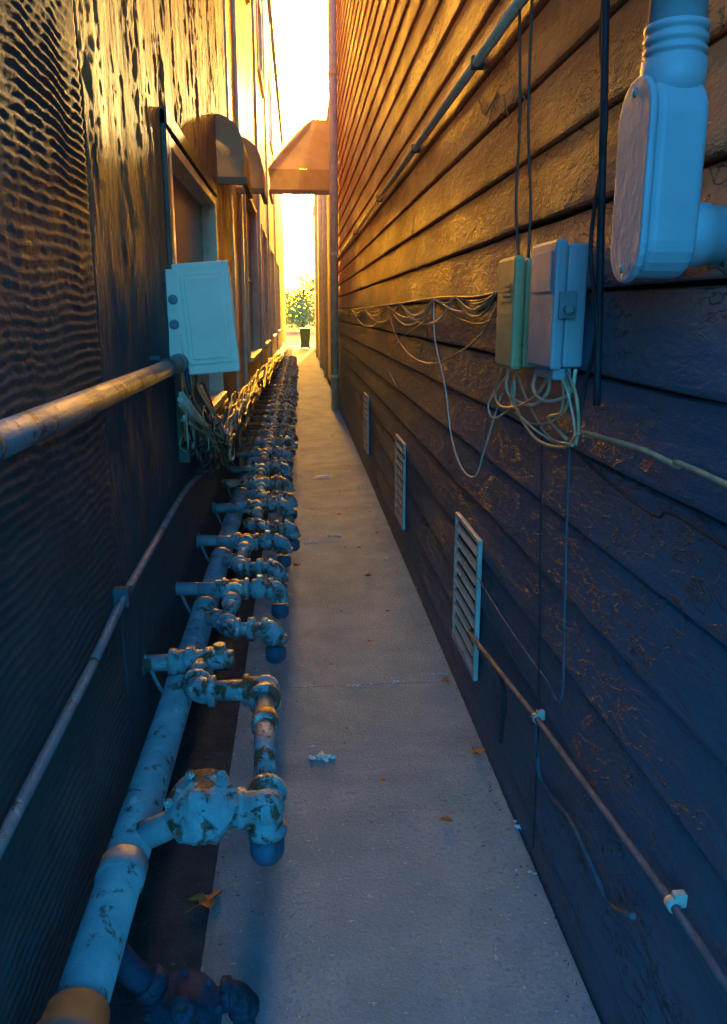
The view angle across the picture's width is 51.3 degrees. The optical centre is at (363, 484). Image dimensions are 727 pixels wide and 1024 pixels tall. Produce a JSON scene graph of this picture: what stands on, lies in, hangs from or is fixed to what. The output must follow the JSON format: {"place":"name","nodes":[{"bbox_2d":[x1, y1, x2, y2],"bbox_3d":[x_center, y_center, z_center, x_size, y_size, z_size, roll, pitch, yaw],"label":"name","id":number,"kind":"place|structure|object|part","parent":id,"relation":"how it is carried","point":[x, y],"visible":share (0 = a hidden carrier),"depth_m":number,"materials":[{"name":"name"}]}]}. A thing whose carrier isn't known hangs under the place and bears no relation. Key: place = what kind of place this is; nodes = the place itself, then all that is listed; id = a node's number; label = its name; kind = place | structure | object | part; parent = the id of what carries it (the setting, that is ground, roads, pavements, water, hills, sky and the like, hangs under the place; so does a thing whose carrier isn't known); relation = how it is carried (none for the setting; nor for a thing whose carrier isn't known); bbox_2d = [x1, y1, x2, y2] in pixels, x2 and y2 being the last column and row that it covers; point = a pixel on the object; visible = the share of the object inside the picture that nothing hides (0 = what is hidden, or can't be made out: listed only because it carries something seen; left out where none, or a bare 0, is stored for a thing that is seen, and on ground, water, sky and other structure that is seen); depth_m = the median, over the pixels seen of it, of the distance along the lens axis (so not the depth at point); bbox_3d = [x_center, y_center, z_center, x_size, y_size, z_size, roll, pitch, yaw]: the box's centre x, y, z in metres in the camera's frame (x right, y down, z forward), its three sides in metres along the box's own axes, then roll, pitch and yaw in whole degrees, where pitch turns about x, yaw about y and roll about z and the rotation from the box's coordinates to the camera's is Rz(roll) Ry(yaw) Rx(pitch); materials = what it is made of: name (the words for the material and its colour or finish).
{"place":"outdoors","nodes":[
{"label":"outdoors","id":0,"kind":"place"},
{"bbox_2d":[109,347,330,1023],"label":"dirt verge","id":1,"kind":"structure","parent":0,"point":[165,933],"depth_m":2.16,"materials":[{"name":"soil"}]},
{"bbox_2d":[183,890,221,914],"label":"leaf","id":2,"kind":"object","parent":1,"relation":"on","point":[208,901],"visible":1,"depth_m":2.03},
{"bbox_2d":[285,320,314,344],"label":"ground","id":3,"kind":"structure","parent":0,"point":[293,337],"depth_m":51.15,"materials":[{"name":"concrete"}]},
{"bbox_2d":[0,0,239,1023],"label":"stucco building","id":4,"kind":"structure","parent":3,"relation":"on","point":[114,200],"depth_m":1.91,"materials":[{"name":"paint"}]},
{"bbox_2d":[0,354,188,463],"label":"conduit","id":5,"kind":"object","parent":4,"relation":"attached to","point":[21,431],"visible":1,"depth_m":1.55,"materials":[{"name":"metal"}]},
{"bbox_2d":[0,468,207,858],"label":"cable conduit","id":6,"kind":"object","parent":4,"relation":"attached to","point":[17,809],"visible":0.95,"depth_m":1.68,"materials":[{"name":"metal"}]},
{"bbox_2d":[36,404,268,1023],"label":"gas header pipe","id":7,"kind":"object","parent":4,"relation":"attached to","point":[84,992],"visible":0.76,"depth_m":1.71,"materials":[{"name":"metal"}]},
{"bbox_2d":[116,941,259,1023],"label":"gas valve","id":8,"kind":"object","parent":7,"relation":"attached to","point":[181,996],"visible":0.98,"depth_m":1.56,"materials":[{"name":"blue metal"}]},
{"bbox_2d":[136,642,286,865],"bbox_3d":[-0.427,0.725,2.193,0.442,0.241,0.961,-4,13,-16],"label":"gas branch","id":9,"kind":"object","parent":7,"relation":"attached to","point":[205,806],"visible":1,"depth_m":1.83,"materials":[{"name":"metal"}]},
{"bbox_2d":[175,574,290,663],"bbox_3d":[-0.557,0.535,3.068,0.516,0.227,0.431,0,14,-3],"label":"gas branch","id":10,"kind":"object","parent":7,"relation":"attached to","point":[231,594],"visible":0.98,"depth_m":3.08,"materials":[{"name":"metal"}]},
{"bbox_2d":[196,530,292,588],"bbox_3d":[-0.612,0.377,3.723,0.516,0.227,0.475,1,10,-2],"label":"gas branch","id":11,"kind":"object","parent":7,"relation":"attached to","point":[244,546],"visible":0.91,"depth_m":3.83,"materials":[{"name":"metal"}]},
{"bbox_2d":[212,496,300,550],"bbox_3d":[-0.641,0.231,4.466,0.516,0.227,0.449,-2,15,-9],"label":"gas branch","id":12,"kind":"object","parent":7,"relation":"attached to","point":[256,523],"visible":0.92,"depth_m":4.55,"materials":[{"name":"metal"}]},
{"bbox_2d":[221,475,297,518],"bbox_3d":[-0.697,0.077,5.009,0.516,0.227,0.468,0,10,-8],"label":"gas branch","id":13,"kind":"object","parent":7,"relation":"attached to","point":[258,487],"visible":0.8,"depth_m":5.12,"materials":[{"name":"metal"}]},
{"bbox_2d":[229,460,293,493],"bbox_3d":[-0.771,-0.027,5.555,0.516,0.227,0.473,-2,13,-3],"label":"gas branch","id":14,"kind":"object","parent":7,"relation":"attached to","point":[261,470],"visible":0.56,"depth_m":5.69,"materials":[{"name":"metal"}]},
{"bbox_2d":[236,446,293,476],"bbox_3d":[-0.823,-0.173,6.102,0.516,0.227,0.410,-1,10,-3],"label":"gas branch","id":15,"kind":"object","parent":7,"relation":"attached to","point":[265,456],"visible":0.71,"depth_m":6.22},
{"bbox_2d":[241,435,295,465],"bbox_3d":[-0.854,-0.290,6.638,0.516,0.227,0.391,-2,13,-1],"label":"gas branch","id":16,"kind":"object","parent":7,"relation":"attached to","point":[268,443],"visible":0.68,"depth_m":6.75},
{"bbox_2d":[242,427,295,452],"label":"gas branch","id":17,"kind":"object","parent":7,"relation":"attached to","point":[265,433],"visible":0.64,"depth_m":7.28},
{"bbox_2d":[246,422,298,448],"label":"gas branch","id":18,"kind":"object","parent":7,"relation":"attached to","point":[277,426],"visible":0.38,"depth_m":7.76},
{"bbox_2d":[250,414,295,429],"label":"gas branch","id":19,"kind":"object","parent":7,"relation":"attached to","point":[270,419],"visible":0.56,"depth_m":8.32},
{"bbox_2d":[253,407,296,422],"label":"gas branch","id":20,"kind":"object","parent":7,"relation":"attached to","point":[280,412],"visible":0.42,"depth_m":8.82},
{"bbox_2d":[254,403,297,422],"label":"gas branch","id":21,"kind":"object","parent":7,"relation":"attached to","point":[273,407],"visible":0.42,"depth_m":9.30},
{"bbox_2d":[257,397,295,409],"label":"gas branch","id":22,"kind":"object","parent":7,"relation":"attached to","point":[281,401],"visible":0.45,"depth_m":9.80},
{"bbox_2d":[259,393,294,400],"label":"gas branch","id":23,"kind":"object","parent":7,"relation":"attached to","point":[289,396],"visible":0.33,"depth_m":10.35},
{"bbox_2d":[260,389,297,406],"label":"gas branch","id":24,"kind":"object","parent":7,"relation":"attached to","point":[290,392],"visible":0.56,"depth_m":10.83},
{"bbox_2d":[262,386,295,393],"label":"gas branch","id":25,"kind":"object","parent":7,"relation":"attached to","point":[277,389],"visible":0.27,"depth_m":11.40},
{"bbox_2d":[266,379,296,387],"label":"gas branch","id":26,"kind":"object","parent":7,"relation":"attached to","point":[283,382],"visible":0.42,"depth_m":12.49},
{"bbox_2d":[265,383,298,400],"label":"gas branch","id":27,"kind":"object","parent":7,"relation":"attached to","point":[281,386],"visible":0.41,"depth_m":11.95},
{"bbox_2d":[268,377,296,382],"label":"gas branch","id":28,"kind":"object","parent":7,"relation":"attached to","point":[283,379],"visible":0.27,"depth_m":13.00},
{"bbox_2d":[269,372,295,380],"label":"gas branch","id":29,"kind":"object","parent":7,"relation":"attached to","point":[288,373],"visible":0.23,"depth_m":14.07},
{"bbox_2d":[269,374,296,383],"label":"gas branch","id":30,"kind":"object","parent":7,"relation":"attached to","point":[284,376],"visible":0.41,"depth_m":13.52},
{"bbox_2d":[273,368,295,371],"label":"gas branch","id":31,"kind":"object","parent":7,"relation":"attached to","point":[280,369],"visible":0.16,"depth_m":15.15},
{"bbox_2d":[272,370,297,380],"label":"gas branch","id":32,"kind":"object","parent":7,"relation":"attached to","point":[290,371],"visible":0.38,"depth_m":14.61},
{"bbox_2d":[276,364,296,368],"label":"gas branch","id":33,"kind":"object","parent":7,"relation":"attached to","point":[281,366],"visible":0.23,"depth_m":16.17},
{"bbox_2d":[275,366,298,378],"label":"gas branch","id":34,"kind":"object","parent":7,"relation":"attached to","point":[295,369],"visible":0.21,"depth_m":15.67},
{"bbox_2d":[168,133,227,441],"bbox_3d":[-0.922,-1.021,4.139,0.149,1.286,1.846,-1,13,-5],"label":"window","id":35,"kind":"structure","parent":4,"relation":"in","point":[194,212],"depth_m":4.34,"materials":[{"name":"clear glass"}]},
{"bbox_2d":[165,260,240,374],"bbox_3d":[-0.670,-0.705,3.209,0.289,0.468,0.180,-1,13,-5],"label":"utility cabinet","id":36,"kind":"object","parent":4,"relation":"attached to","point":[203,337],"visible":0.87,"depth_m":3.12,"materials":[{"name":"white metal"}]},
{"bbox_2d":[179,368,229,479],"bbox_3d":[-0.759,-0.315,3.625,0.155,0.598,1.132,-1,13,-5],"label":"wire tangle","id":37,"kind":"object","parent":36,"relation":"hanging from","point":[189,381],"visible":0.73,"depth_m":3.43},
{"bbox_3d":[-0.652,-0.689,3.141,0.229,0.452,0.038,-5,13,-4],"label":"door","id":38,"kind":"part","parent":36,"relation":"part of","materials":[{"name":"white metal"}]},
{"bbox_2d":[215,114,252,198],"bbox_3d":[-0.935,-2.368,5.506,0.205,0.450,0.695,-1,13,-5],"label":"rounded hood","id":39,"kind":"object","parent":4,"relation":"attached to","point":[233,165],"visible":0.98,"depth_m":5.20,"materials":[{"name":"metal"}]},
{"bbox_2d":[222,0,285,465],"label":"stucco building","id":40,"kind":"structure","parent":3,"relation":"on","point":[253,109],"depth_m":10.49,"materials":[{"name":"paint"}]},
{"bbox_2d":[177,339,289,470],"bbox_3d":[-2.079,-3.515,19.052,0.158,1.058,32.743,-1,13,-5],"label":"cable bundle","id":41,"kind":"object","parent":40,"relation":"attached to","point":[238,411],"visible":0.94,"depth_m":4.37,"materials":[{"name":"plastic"}]},
{"bbox_2d":[235,137,266,204],"bbox_3d":[-1.052,-2.938,7.106,0.255,0.490,0.715,-1,13,-5],"label":"rounded hood","id":42,"kind":"object","parent":40,"relation":"attached to","point":[257,178],"visible":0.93,"depth_m":6.80,"materials":[{"name":"metal"}]},
{"bbox_2d":[243,194,262,361],"bbox_3d":[-1.397,-2.539,9.336,0.149,1.896,2.296,-1,13,-5],"label":"window","id":43,"kind":"structure","parent":40,"relation":"in","point":[250,212],"depth_m":10.22,"materials":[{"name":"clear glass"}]},
{"bbox_2d":[255,0,264,98],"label":"window","id":44,"kind":"structure","parent":40,"relation":"in","point":[258,8],"depth_m":12.93,"materials":[{"name":"white glass"}]},
{"bbox_2d":[261,224,270,346],"bbox_3d":[-1.711,-3.370,12.979,0.149,1.896,1.796,-1,13,-5],"label":"window","id":45,"kind":"structure","parent":40,"relation":"in","point":[267,341],"depth_m":13.68,"materials":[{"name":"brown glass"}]},
{"bbox_2d":[268,72,273,155],"bbox_3d":[-2.156,-8.395,17.251,0.149,1.396,1.596,-1,13,-5],"label":"window","id":46,"kind":"structure","parent":40,"relation":"in","point":[269,88],"depth_m":17.46,"materials":[{"name":"white glass"}]},
{"bbox_2d":[270,245,276,337],"bbox_3d":[-2.047,-4.256,16.866,0.149,1.896,1.996,-1,13,-5],"label":"window","id":47,"kind":"structure","parent":40,"relation":"in","point":[274,334],"depth_m":17.66,"materials":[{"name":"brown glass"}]},
{"bbox_2d":[276,260,281,332],"bbox_3d":[-2.445,-5.308,21.480,0.149,1.896,2.496,-1,13,-5],"label":"window","id":48,"kind":"structure","parent":40,"relation":"in","point":[277,265],"depth_m":22.55,"materials":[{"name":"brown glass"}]},
{"bbox_2d":[285,270,314,331],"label":"tree","id":49,"kind":"object","parent":3,"relation":"on","point":[306,315],"visible":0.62,"depth_m":63.22,"materials":[{"name":"green plant"}]},
{"bbox_2d":[312,100,330,380],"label":"building","id":50,"kind":"structure","parent":3,"relation":"on","point":[321,211],"depth_m":20.74,"materials":[{"name":"paint"}]},
{"bbox_2d":[268,119,328,203],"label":"hood","id":51,"kind":"object","parent":50,"relation":"attached to","point":[299,165],"depth_m":12.07,"materials":[{"name":"metal"}]},
{"bbox_2d":[336,0,726,1023],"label":"wall","id":52,"kind":"structure","parent":3,"relation":"on","point":[636,722],"depth_m":1.89,"materials":[{"name":"paint"}]},
{"bbox_2d":[328,0,338,408],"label":"downspout","id":53,"kind":"object","parent":52,"relation":"attached to","point":[332,95],"visible":0.91,"depth_m":11.67,"materials":[{"name":"metal"}]},
{"bbox_2d":[363,392,368,454],"bbox_3d":[0.025,-0.599,7.328,0.021,0.550,0.400,-1,13,-5],"label":"foundation vent","id":54,"kind":"object","parent":52,"relation":"attached to","point":[366,422],"visible":1,"depth_m":7.25,"materials":[{"name":"metal"}]},
{"bbox_2d":[394,434,405,529],"bbox_3d":[0.235,-0.026,4.904,0.021,0.550,0.400,-1,13,-5],"label":"foundation vent","id":55,"kind":"object","parent":52,"relation":"attached to","point":[400,469],"visible":1,"depth_m":4.85,"materials":[{"name":"metal"}]},
{"bbox_2d":[388,301,430,317],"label":"cable","id":56,"kind":"object","parent":52,"relation":"attached to","point":[411,316],"visible":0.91,"depth_m":4.26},
{"bbox_2d":[387,302,432,387],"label":"cable","id":57,"kind":"object","parent":52,"relation":"attached to","point":[404,335],"visible":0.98,"depth_m":4.57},
{"bbox_2d":[390,302,430,325],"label":"cable","id":58,"kind":"object","parent":52,"relation":"attached to","point":[408,324],"visible":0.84,"depth_m":4.41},
{"bbox_2d":[404,303,429,315],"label":"cable","id":59,"kind":"object","parent":52,"relation":"attached to","point":[416,314],"visible":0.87,"depth_m":4.02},
{"bbox_2d":[401,299,432,320],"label":"cable","id":60,"kind":"object","parent":52,"relation":"attached to","point":[423,316],"visible":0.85,"depth_m":3.88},
{"bbox_2d":[344,291,497,309],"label":"cable","id":61,"kind":"object","parent":52,"relation":"attached to","point":[474,296],"visible":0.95,"depth_m":3.40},
{"bbox_2d":[364,304,399,322],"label":"cable","id":62,"kind":"object","parent":61,"relation":"hanging from","point":[382,321],"visible":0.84,"depth_m":5.52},
{"bbox_2d":[400,299,454,324],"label":"cable","id":63,"kind":"object","parent":61,"relation":"hanging from","point":[444,313],"visible":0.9,"depth_m":3.46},
{"bbox_2d":[337,0,528,257],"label":"conduit","id":64,"kind":"object","parent":52,"relation":"attached to","point":[510,15],"visible":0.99,"depth_m":2.84,"materials":[{"name":"metal"}]},
{"bbox_2d":[387,302,496,363],"bbox_3d":[0.297,-0.779,3.889,0.017,0.299,2.960,-1,13,-5],"label":"cable","id":65,"kind":"object","parent":52,"relation":"attached to","point":[480,335],"visible":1,"depth_m":3.02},
{"bbox_2d":[433,296,454,303],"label":"cable","id":66,"kind":"object","parent":52,"relation":"attached to","point":[438,301],"visible":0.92,"depth_m":3.24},
{"bbox_2d":[440,299,489,311],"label":"cable","id":67,"kind":"object","parent":52,"relation":"attached to","point":[478,307],"visible":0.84,"depth_m":2.92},
{"bbox_2d":[459,302,487,312],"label":"cable","id":68,"kind":"object","parent":67,"relation":"attached to","point":[474,311],"visible":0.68,"depth_m":2.71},
{"bbox_2d":[436,301,496,324],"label":"cable","id":69,"kind":"object","parent":52,"relation":"attached to","point":[483,323],"visible":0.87,"depth_m":2.83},
{"bbox_2d":[433,299,500,477],"bbox_3d":[0.377,-0.408,3.009,0.015,0.672,1.263,-1,13,-5],"label":"cable","id":70,"kind":"object","parent":52,"relation":"attached to","point":[487,439],"visible":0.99,"depth_m":3.13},
{"bbox_2d":[452,512,482,680],"bbox_3d":[0.401,0.424,2.977,0.021,0.550,0.410,-1,13,-5],"label":"foundation vent","id":71,"kind":"object","parent":52,"relation":"attached to","point":[468,545],"visible":1,"depth_m":2.94,"materials":[{"name":"metal"}]},
{"bbox_2d":[455,292,494,304],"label":"cable","id":72,"kind":"object","parent":52,"relation":"attached to","point":[482,302],"visible":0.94,"depth_m":2.62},
{"bbox_2d":[459,295,490,301],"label":"cable","id":73,"kind":"object","parent":52,"relation":"attached to","point":[480,300],"visible":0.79,"depth_m":2.70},
{"bbox_2d":[455,295,495,317],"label":"cable","id":74,"kind":"object","parent":52,"relation":"attached to","point":[483,313],"visible":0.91,"depth_m":2.63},
{"bbox_2d":[456,292,495,310],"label":"cable","id":75,"kind":"object","parent":52,"relation":"attached to","point":[487,303],"visible":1,"depth_m":2.61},
{"bbox_2d":[495,255,534,369],"bbox_3d":[0.429,-0.480,2.120,0.078,0.301,0.180,-1,13,-5],"label":"junction box","id":76,"kind":"object","parent":52,"relation":"attached to","point":[513,298],"visible":0.91,"depth_m":2.06,"materials":[{"name":"plastic"}]},
{"bbox_2d":[487,369,515,418],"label":"cable","id":77,"kind":"object","parent":76,"relation":"attached to","point":[497,388],"visible":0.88,"depth_m":2.33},
{"bbox_2d":[505,368,550,406],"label":"cable","id":78,"kind":"object","parent":76,"relation":"attached to","point":[545,395],"visible":0.77,"depth_m":2.03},
{"bbox_2d":[515,370,573,446],"bbox_3d":[0.455,-0.205,1.933,0.018,0.163,0.495,-1,13,-5],"label":"cable","id":79,"kind":"object","parent":76,"relation":"attached to","point":[538,421],"visible":0.91,"depth_m":1.97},
{"bbox_2d":[510,367,580,448],"bbox_3d":[0.453,-0.202,1.930,0.013,0.192,0.544,-1,13,-5],"label":"cable","id":80,"kind":"object","parent":76,"relation":"attached to","point":[536,439],"visible":0.91,"depth_m":2.01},
{"bbox_2d":[515,9,520,254],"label":"cable","id":81,"kind":"object","parent":52,"relation":"attached to","point":[519,136],"visible":0.91,"depth_m":2.12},
{"bbox_2d":[478,448,570,703],"bbox_3d":[0.454,0.147,2.231,0.013,0.651,0.873,-1,13,-5],"label":"cable","id":82,"kind":"object","parent":52,"relation":"attached to","point":[565,586],"visible":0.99,"depth_m":1.84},
{"bbox_2d":[527,0,532,257],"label":"cable","id":83,"kind":"object","parent":52,"relation":"attached to","point":[528,127],"visible":0.98,"depth_m":2.03,"materials":[{"name":"rubber"}]},
{"bbox_2d":[532,436,542,848],"bbox_3d":[0.471,0.448,2.050,0.009,1.155,0.107,-1,13,-5],"label":"cable","id":84,"kind":"object","parent":52,"relation":"attached to","point":[539,628],"visible":0.98,"depth_m":2.03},
{"bbox_2d":[527,239,588,379],"bbox_3d":[0.457,-0.409,1.786,0.080,0.313,0.214,-1,13,-5],"label":"junction box","id":85,"kind":"object","parent":52,"relation":"attached to","point":[559,267],"visible":0.99,"depth_m":1.72,"materials":[{"name":"grey metal"}]},
{"bbox_2d":[494,367,546,408],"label":"cable","id":86,"kind":"object","parent":85,"relation":"attached to","point":[525,402],"visible":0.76,"depth_m":2.19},
{"bbox_2d":[514,380,564,425],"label":"cable","id":87,"kind":"object","parent":85,"relation":"attached to","point":[561,409],"visible":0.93,"depth_m":1.80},
{"bbox_2d":[505,368,575,444],"bbox_3d":[0.450,-0.224,1.989,0.018,0.180,0.599,-1,13,-5],"label":"cable","id":88,"kind":"object","parent":85,"relation":"attached to","point":[572,415],"visible":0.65,"depth_m":1.74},
{"bbox_2d":[531,369,577,402],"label":"cable","id":89,"kind":"object","parent":85,"relation":"attached to","point":[538,397],"visible":0.81,"depth_m":1.85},
{"bbox_2d":[547,377,571,440],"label":"cable","id":90,"kind":"object","parent":85,"relation":"attached to","point":[555,427],"visible":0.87,"depth_m":1.77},
{"bbox_2d":[565,369,579,445],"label":"cable","id":91,"kind":"object","parent":85,"relation":"attached to","point":[576,402],"visible":1,"depth_m":1.68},
{"bbox_2d":[535,724,635,919],"bbox_3d":[0.500,0.779,1.778,0.021,0.177,0.627,-1,13,-5],"label":"cable","id":92,"kind":"object","parent":52,"relation":"attached to","point":[610,904],"visible":0.98,"depth_m":1.73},
{"bbox_2d":[580,0,607,428],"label":"cable","id":93,"kind":"object","parent":52,"relation":"attached to","point":[591,266],"visible":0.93,"depth_m":1.60,"materials":[{"name":"rubber"}]},
{"bbox_2d":[467,628,726,996],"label":"conduit","id":94,"kind":"object","parent":52,"relation":"attached to","point":[675,902],"visible":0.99,"depth_m":1.45,"materials":[{"name":"metal"}]},
{"bbox_2d":[477,647,505,742],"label":"cable","id":95,"kind":"object","parent":94,"relation":"hanging from","point":[503,710],"visible":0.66,"depth_m":2.42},
{"bbox_2d":[593,0,609,405],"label":"cable","id":96,"kind":"object","parent":52,"relation":"attached to","point":[605,21],"visible":1,"depth_m":1.57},
{"bbox_2d":[574,450,726,550],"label":"cable","id":97,"kind":"object","parent":52,"relation":"attached to","point":[675,515],"visible":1,"depth_m":1.34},
{"bbox_2d":[580,429,726,488],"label":"cable","id":98,"kind":"object","parent":52,"relation":"attached to","point":[678,464],"visible":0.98,"depth_m":1.31,"materials":[{"name":"plastic"}]},
{"bbox_2d":[611,0,726,282],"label":"conduit fitting","id":99,"kind":"object","parent":52,"relation":"attached to","point":[667,223],"visible":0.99,"depth_m":1.09,"materials":[{"name":"grey metal"}]},
{"bbox_2d":[271,0,328,315],"label":"sky","id":100,"kind":"structure","parent":0,"point":[300,27],"materials":[{"name":"white"}]},
{"bbox_2d":[288,345,314,346],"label":"pavement","id":101,"kind":"structure","parent":0,"point":[299,346],"depth_m":34.95,"materials":[{"name":"concrete"}]},
{"bbox_2d":[200,347,600,1023],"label":"path","id":102,"kind":"structure","parent":0,"point":[356,885],"depth_m":2.32,"materials":[{"name":"concrete"}]},
{"bbox_2d":[299,328,310,348],"bbox_3d":[-2.505,-6.276,32.529,0.480,0.876,0.568,-1,13,-5],"label":"wheelie bin","id":103,"kind":"object","parent":102,"relation":"on","point":[305,337],"visible":1,"depth_m":32.29,"materials":[{"name":"green plastic"}]},
{"bbox_2d":[308,751,335,761],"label":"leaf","id":104,"kind":"object","parent":102,"relation":"on","point":[322,755],"visible":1,"depth_m":2.69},
{"bbox_2d":[313,474,330,478],"bbox_3d":[-0.395,-0.080,7.261,0.170,0.020,0.122,0,13,0],"label":"paper scrap","id":105,"kind":"object","parent":102,"relation":"on","point":[322,476],"visible":1,"depth_m":7.25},
{"bbox_2d":[211,388,592,1018],"bbox_3d":[-0.516,-0.368,8.563,0.917,0.009,15.089,-1,13,-5],"label":"grit","id":106,"kind":"object","parent":102,"relation":"on","point":[391,755],"visible":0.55,"depth_m":2.51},
{"bbox_2d":[439,814,452,820],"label":"leaf","id":107,"kind":"object","parent":102,"relation":"on","point":[447,818],"visible":1,"depth_m":2.35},
{"bbox_2d":[441,678,451,682],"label":"leaf","id":108,"kind":"object","parent":102,"relation":"on","point":[445,680],"visible":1,"depth_m":3.24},
{"bbox_2d":[471,747,484,756],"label":"leaf","id":109,"kind":"object","parent":102,"relation":"on","point":[477,750],"visible":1,"depth_m":2.72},
{"bbox_2d":[512,820,520,829],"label":"fluff clump","id":110,"kind":"object","parent":102,"relation":"on","point":[516,825],"visible":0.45,"depth_m":2.33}
]}

